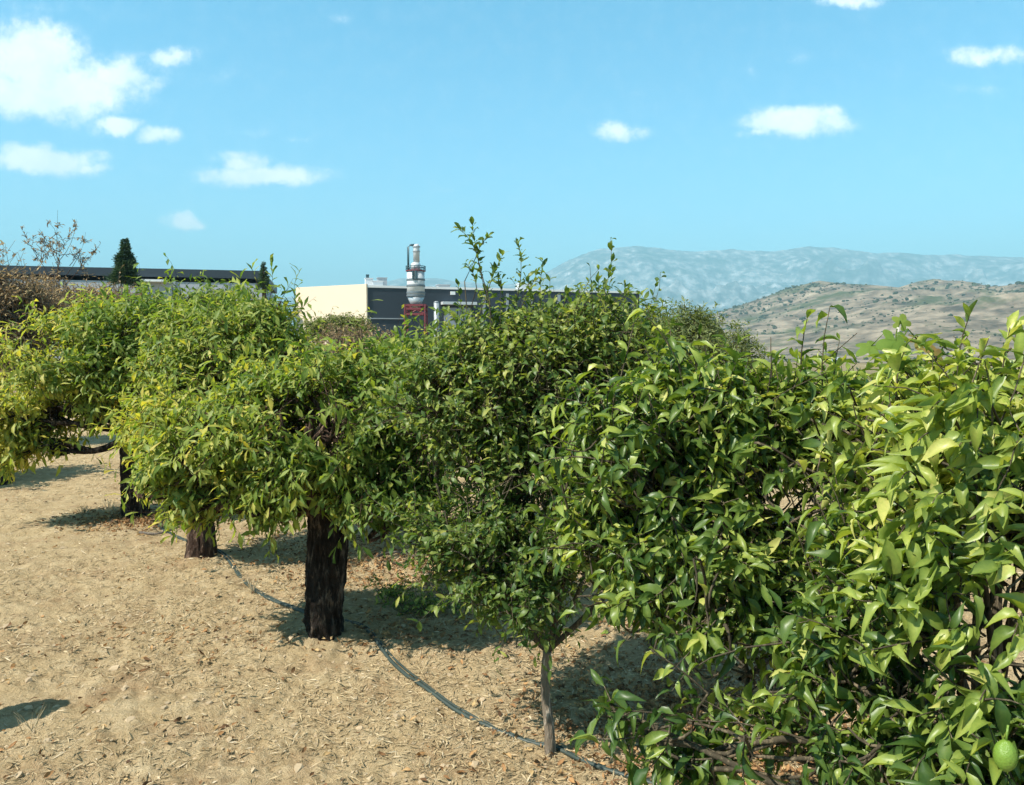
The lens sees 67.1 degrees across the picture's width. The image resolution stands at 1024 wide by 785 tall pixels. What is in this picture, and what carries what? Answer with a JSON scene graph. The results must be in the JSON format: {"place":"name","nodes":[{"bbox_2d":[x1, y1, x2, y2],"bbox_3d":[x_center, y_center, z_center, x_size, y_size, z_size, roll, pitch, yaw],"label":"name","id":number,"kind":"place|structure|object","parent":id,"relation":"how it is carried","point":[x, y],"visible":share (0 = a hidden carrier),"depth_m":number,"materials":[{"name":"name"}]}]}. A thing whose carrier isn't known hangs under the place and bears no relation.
{"place":"outdoors","nodes":[
{"label":"outdoors","id":0,"kind":"place"},
{"bbox_2d":[0,361,1023,784],"bbox_3d":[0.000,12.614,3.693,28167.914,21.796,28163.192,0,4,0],"label":"ground","id":1,"kind":"structure","parent":0,"point":[40,685],"depth_m":5.26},
{"bbox_2d":[0,350,52,485],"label":"citrus tree","id":2,"kind":"object","parent":1,"relation":"on","point":[3,375],"visible":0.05,"depth_m":12.58,"materials":[{"name":"green plant"}]},
{"bbox_2d":[14,701,45,735],"bbox_3d":[-2.741,1.851,4.386,0.110,0.188,0.168,2,4,35],"label":"grass tuft","id":3,"kind":"object","parent":1,"relation":"on","point":[39,715],"visible":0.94,"depth_m":4.38,"materials":[{"name":"plant"}]},
{"bbox_2d":[3,260,76,371],"bbox_3d":[-18.704,-2.363,29.889,3.783,5.566,4.842,-3,5,-40],"label":"dry tree","id":4,"kind":"object","parent":1,"relation":"on","point":[60,295],"visible":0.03,"depth_m":29.69,"materials":[{"name":"brown plant"}]},
{"bbox_2d":[0,240,103,392],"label":"dry tree","id":5,"kind":"object","parent":1,"relation":"on","point":[27,293],"visible":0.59,"depth_m":16.73,"materials":[{"name":"brown plant"}]},
{"bbox_2d":[20,213,100,346],"bbox_3d":[-18.639,-3.594,31.882,2.705,7.756,2.605,-3,5,-39],"label":"dry tree","id":6,"kind":"object","parent":1,"relation":"on","point":[53,250],"visible":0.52,"depth_m":31.69,"materials":[{"name":"grey plant"}]},
{"bbox_2d":[77,502,90,513],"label":"grass tuft","id":7,"kind":"object","parent":1,"relation":"on","point":[83,509],"visible":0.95,"depth_m":9.94,"materials":[{"name":"plant"}]},
{"bbox_2d":[62,265,155,314],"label":"dry tree","id":8,"kind":"object","parent":1,"relation":"on","point":[114,290],"visible":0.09,"depth_m":35.28,"materials":[{"name":"grey plant"}]},
{"bbox_2d":[103,496,117,509],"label":"grass tuft","id":9,"kind":"object","parent":1,"relation":"on","point":[109,504],"visible":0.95,"depth_m":10.14,"materials":[{"name":"plant"}]},
{"bbox_2d":[102,238,144,294],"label":"conifer","id":10,"kind":"object","parent":1,"relation":"on","point":[128,262],"visible":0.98,"depth_m":61.07,"materials":[{"name":"green plant"}]},
{"bbox_2d":[0,253,252,518],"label":"citrus tree","id":11,"kind":"object","parent":1,"relation":"on","point":[93,335],"visible":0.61,"depth_m":9.20,"materials":[{"name":"green plant"}]},
{"bbox_2d":[0,265,276,359],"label":"industrial hall","id":12,"kind":"structure","parent":1,"relation":"on","point":[151,275],"depth_m":91.35,"materials":[{"name":"white paint"}]},
{"bbox_2d":[139,526,178,534],"bbox_3d":[-4.153,1.597,9.000,0.458,0.137,0.233,0,4,0],"label":"fallen branch","id":13,"kind":"object","parent":1,"relation":"on","point":[151,533],"visible":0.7,"depth_m":8.94,"materials":[{"name":"wood"}]},
{"bbox_2d":[102,270,270,310],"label":"citrus tree","id":14,"kind":"object","parent":1,"relation":"on","point":[208,285],"visible":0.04,"depth_m":12.53,"materials":[{"name":"green plant"}]},
{"bbox_2d":[73,253,338,558],"bbox_3d":[-3.005,0.157,7.707,2.311,3.128,2.566,0,4,0],"label":"citrus tree","id":15,"kind":"object","parent":1,"relation":"on","point":[184,348],"visible":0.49,"depth_m":7.47,"materials":[{"name":"green plant"}]},
{"bbox_2d":[246,578,257,591],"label":"grass tuft","id":16,"kind":"object","parent":1,"relation":"on","point":[250,585],"visible":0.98,"depth_m":6.88,"materials":[{"name":"plant"}]},
{"bbox_2d":[253,261,272,303],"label":"conifer","id":17,"kind":"object","parent":1,"relation":"on","point":[263,279],"visible":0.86,"depth_m":61.41,"materials":[{"name":"green plant"}]},
{"bbox_2d":[276,542,283,551],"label":"grass tuft","id":18,"kind":"object","parent":1,"relation":"on","point":[278,547],"visible":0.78,"depth_m":8.19,"materials":[{"name":"plant"}]},
{"bbox_2d":[105,299,481,640],"bbox_3d":[-1.592,0.589,5.797,2.994,2.564,2.173,0,4,0],"label":"citrus tree","id":19,"kind":"object","parent":1,"relation":"on","point":[238,448],"visible":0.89,"depth_m":5.32,"materials":[{"name":"green plant"}]},
{"bbox_2d":[295,342,336,445],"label":"citrus tree","id":20,"kind":"object","parent":1,"relation":"on","point":[318,343],"visible":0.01,"depth_m":14.51,"materials":[{"name":"green plant"}]},
{"bbox_2d":[307,337,358,356],"bbox_3d":[-9.303,-1.440,38.055,4.393,2.714,2.268,0,4,0],"label":"shrub","id":21,"kind":"object","parent":1,"relation":"on","point":[331,349],"visible":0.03,"depth_m":37.90,"materials":[{"name":"green plant"}]},
{"bbox_2d":[299,311,377,351],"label":"hedge","id":22,"kind":"object","parent":1,"relation":"on","point":[342,320],"visible":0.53,"depth_m":57.24,"materials":[{"name":"green plant"}]},
{"bbox_2d":[315,316,392,356],"bbox_3d":[-7.986,-2.114,39.996,4.743,3.796,2.423,0,4,0],"label":"shrub","id":23,"kind":"object","parent":1,"relation":"on","point":[346,334],"visible":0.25,"depth_m":39.75,"materials":[{"name":"green plant"}]},
{"bbox_2d":[361,544,372,557],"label":"grass tuft","id":24,"kind":"object","parent":1,"relation":"on","point":[365,554],"visible":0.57,"depth_m":8.05,"materials":[{"name":"plant"}]},
{"bbox_2d":[376,546,417,557],"bbox_3d":[-1.153,1.636,7.905,0.455,0.099,0.128,0,4,0],"label":"fallen branch","id":25,"kind":"object","parent":1,"relation":"on","point":[386,553],"visible":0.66,"depth_m":7.89,"materials":[{"name":"wood"}]},
{"bbox_2d":[363,572,448,608],"bbox_3d":[-0.898,1.676,6.582,0.790,0.386,0.424,0,4,0],"label":"weed","id":26,"kind":"object","parent":1,"relation":"on","point":[385,592],"visible":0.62,"depth_m":6.53,"materials":[{"name":"green plant"}]},
{"bbox_2d":[156,520,656,784],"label":"irrigation hose","id":27,"kind":"object","parent":1,"relation":"on","point":[442,698],"visible":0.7,"depth_m":4.87,"materials":[{"name":"plastic"}]},
{"bbox_2d":[352,304,465,534],"bbox_3d":[-1.030,0.347,8.903,2.186,2.715,2.088,0,4,0],"label":"citrus tree","id":28,"kind":"object","parent":1,"relation":"on","point":[410,344],"depth_m":8.55,"materials":[{"name":"green plant"}]},
{"bbox_2d":[404,244,427,341],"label":"silo","id":29,"kind":"object","parent":1,"relation":"on","point":[415,286],"visible":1,"depth_m":86.67,"materials":[{"name":"grey metal"}]},
{"bbox_2d":[418,751,433,771],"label":"grass tuft","id":30,"kind":"object","parent":1,"relation":"on","point":[427,761],"visible":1,"depth_m":4.03,"materials":[{"name":"plant"}]},
{"bbox_2d":[386,584,470,616],"bbox_3d":[-0.665,1.702,6.327,0.718,0.376,0.390,-1,4,-9],"label":"weed","id":31,"kind":"object","parent":1,"relation":"on","point":[417,603],"visible":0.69,"depth_m":6.32,"materials":[{"name":"green plant"}]},
{"bbox_2d":[434,301,438,339],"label":"pipe","id":32,"kind":"object","parent":1,"relation":"on","point":[436,304],"visible":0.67,"depth_m":86.36,"materials":[{"name":"white metal"}]},
{"bbox_2d":[296,274,639,349],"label":"industrial hall","id":33,"kind":"structure","parent":1,"relation":"on","point":[356,298],"depth_m":94.00,"materials":[{"name":"white paint"}]},
{"bbox_2d":[444,308,456,326],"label":"loading door","id":34,"kind":"structure","parent":33,"relation":"in","point":[452,322],"depth_m":94.45,"materials":[{"name":"grey metal"}]},
{"bbox_2d":[458,308,470,326],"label":"loading door","id":35,"kind":"structure","parent":33,"relation":"in","point":[459,314],"depth_m":94.89,"materials":[{"name":"grey metal"}]},
{"bbox_2d":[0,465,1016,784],"bbox_3d":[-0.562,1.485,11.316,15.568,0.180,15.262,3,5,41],"label":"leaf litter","id":36,"kind":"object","parent":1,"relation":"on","point":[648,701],"visible":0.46,"depth_m":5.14,"materials":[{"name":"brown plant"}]},
{"bbox_2d":[0,454,1018,784],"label":"pebbles","id":37,"kind":"object","parent":1,"relation":"on","point":[292,726],"visible":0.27,"depth_m":4.92,"materials":[{"name":"stone"}]},
{"bbox_2d":[0,419,1023,784],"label":"straw","id":38,"kind":"object","parent":1,"relation":"on","point":[420,727],"visible":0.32,"depth_m":5.03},
{"bbox_2d":[347,216,704,757],"bbox_3d":[0.066,0.521,4.369,1.985,3.016,1.506,0,4,0],"label":"citrus tree","id":39,"kind":"object","parent":1,"relation":"on","point":[500,383],"visible":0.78,"depth_m":4.19,"materials":[{"name":"green plant"}]},
{"bbox_2d":[488,296,683,404],"bbox_3d":[0.616,0.368,8.142,2.122,2.776,2.387,-3,4,-36],"label":"citrus tree","id":40,"kind":"object","parent":1,"relation":"on","point":[570,300],"depth_m":8.08,"materials":[{"name":"green plant"}]},
{"bbox_2d":[621,300,672,332],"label":"olive tree","id":41,"kind":"object","parent":1,"relation":"on","point":[651,314],"depth_m":26.66,"materials":[{"name":"green plant"}]},
{"bbox_2d":[640,295,732,378],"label":"olive tree","id":42,"kind":"object","parent":1,"relation":"on","point":[689,328],"visible":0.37,"depth_m":23.40,"materials":[{"name":"green plant"}]},
{"bbox_2d":[653,335,779,395],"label":"citrus tree","id":43,"kind":"object","parent":1,"relation":"on","point":[692,357],"visible":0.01,"depth_m":8.47,"materials":[{"name":"green plant"}]},
{"bbox_2d":[518,296,946,784],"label":"lemon tree","id":44,"kind":"object","parent":1,"relation":"on","point":[675,456],"visible":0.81,"depth_m":2.57,"materials":[{"name":"green plant"}]},
{"bbox_2d":[714,317,769,368],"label":"olive tree","id":45,"kind":"object","parent":1,"relation":"on","point":[746,345],"visible":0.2,"depth_m":27.80,"materials":[{"name":"green plant"}]},
{"bbox_2d":[564,300,1023,784],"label":"lemon tree","id":46,"kind":"object","parent":1,"relation":"on","point":[951,463],"visible":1,"depth_m":1.79,"materials":[{"name":"green plant"}]},
{"bbox_2d":[812,365,909,507],"bbox_3d":[3.733,0.696,8.232,2.395,2.064,2.027,-2,4,-23],"label":"citrus tree","id":47,"kind":"object","parent":1,"relation":"on","point":[864,489],"visible":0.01,"depth_m":8.00,"materials":[{"name":"green plant"}]},
{"bbox_2d":[855,314,942,685],"bbox_3d":[1.672,0.849,3.384,0.351,2.385,0.214,-1,4,-11],"label":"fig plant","id":48,"kind":"object","parent":1,"relation":"on","point":[890,341],"visible":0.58,"depth_m":3.31,"materials":[{"name":"green plant"}]},
{"bbox_2d":[0,0,1023,297],"label":"sky","id":49,"kind":"structure","parent":0,"point":[331,139],"materials":[{"name":"blue"}]},
{"bbox_2d":[277,246,1023,329],"bbox_3d":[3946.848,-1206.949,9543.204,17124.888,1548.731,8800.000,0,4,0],"label":"mountains","id":50,"kind":"structure","parent":0,"point":[727,278],"depth_m":10126.05,"materials":[{"name":"grey stone"}]},
{"bbox_2d":[709,279,1023,362],"bbox_3d":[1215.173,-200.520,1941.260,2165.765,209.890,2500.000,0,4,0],"label":"hill","id":51,"kind":"structure","parent":0,"point":[988,309],"depth_m":1477.37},
{"bbox_2d":[703,279,1023,362],"bbox_3d":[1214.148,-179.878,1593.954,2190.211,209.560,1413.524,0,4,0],"label":"hillside shrubs","id":52,"kind":"object","parent":51,"relation":"on","point":[862,289],"visible":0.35,"depth_m":1804.31,"materials":[{"name":"green plant"}]}
]}

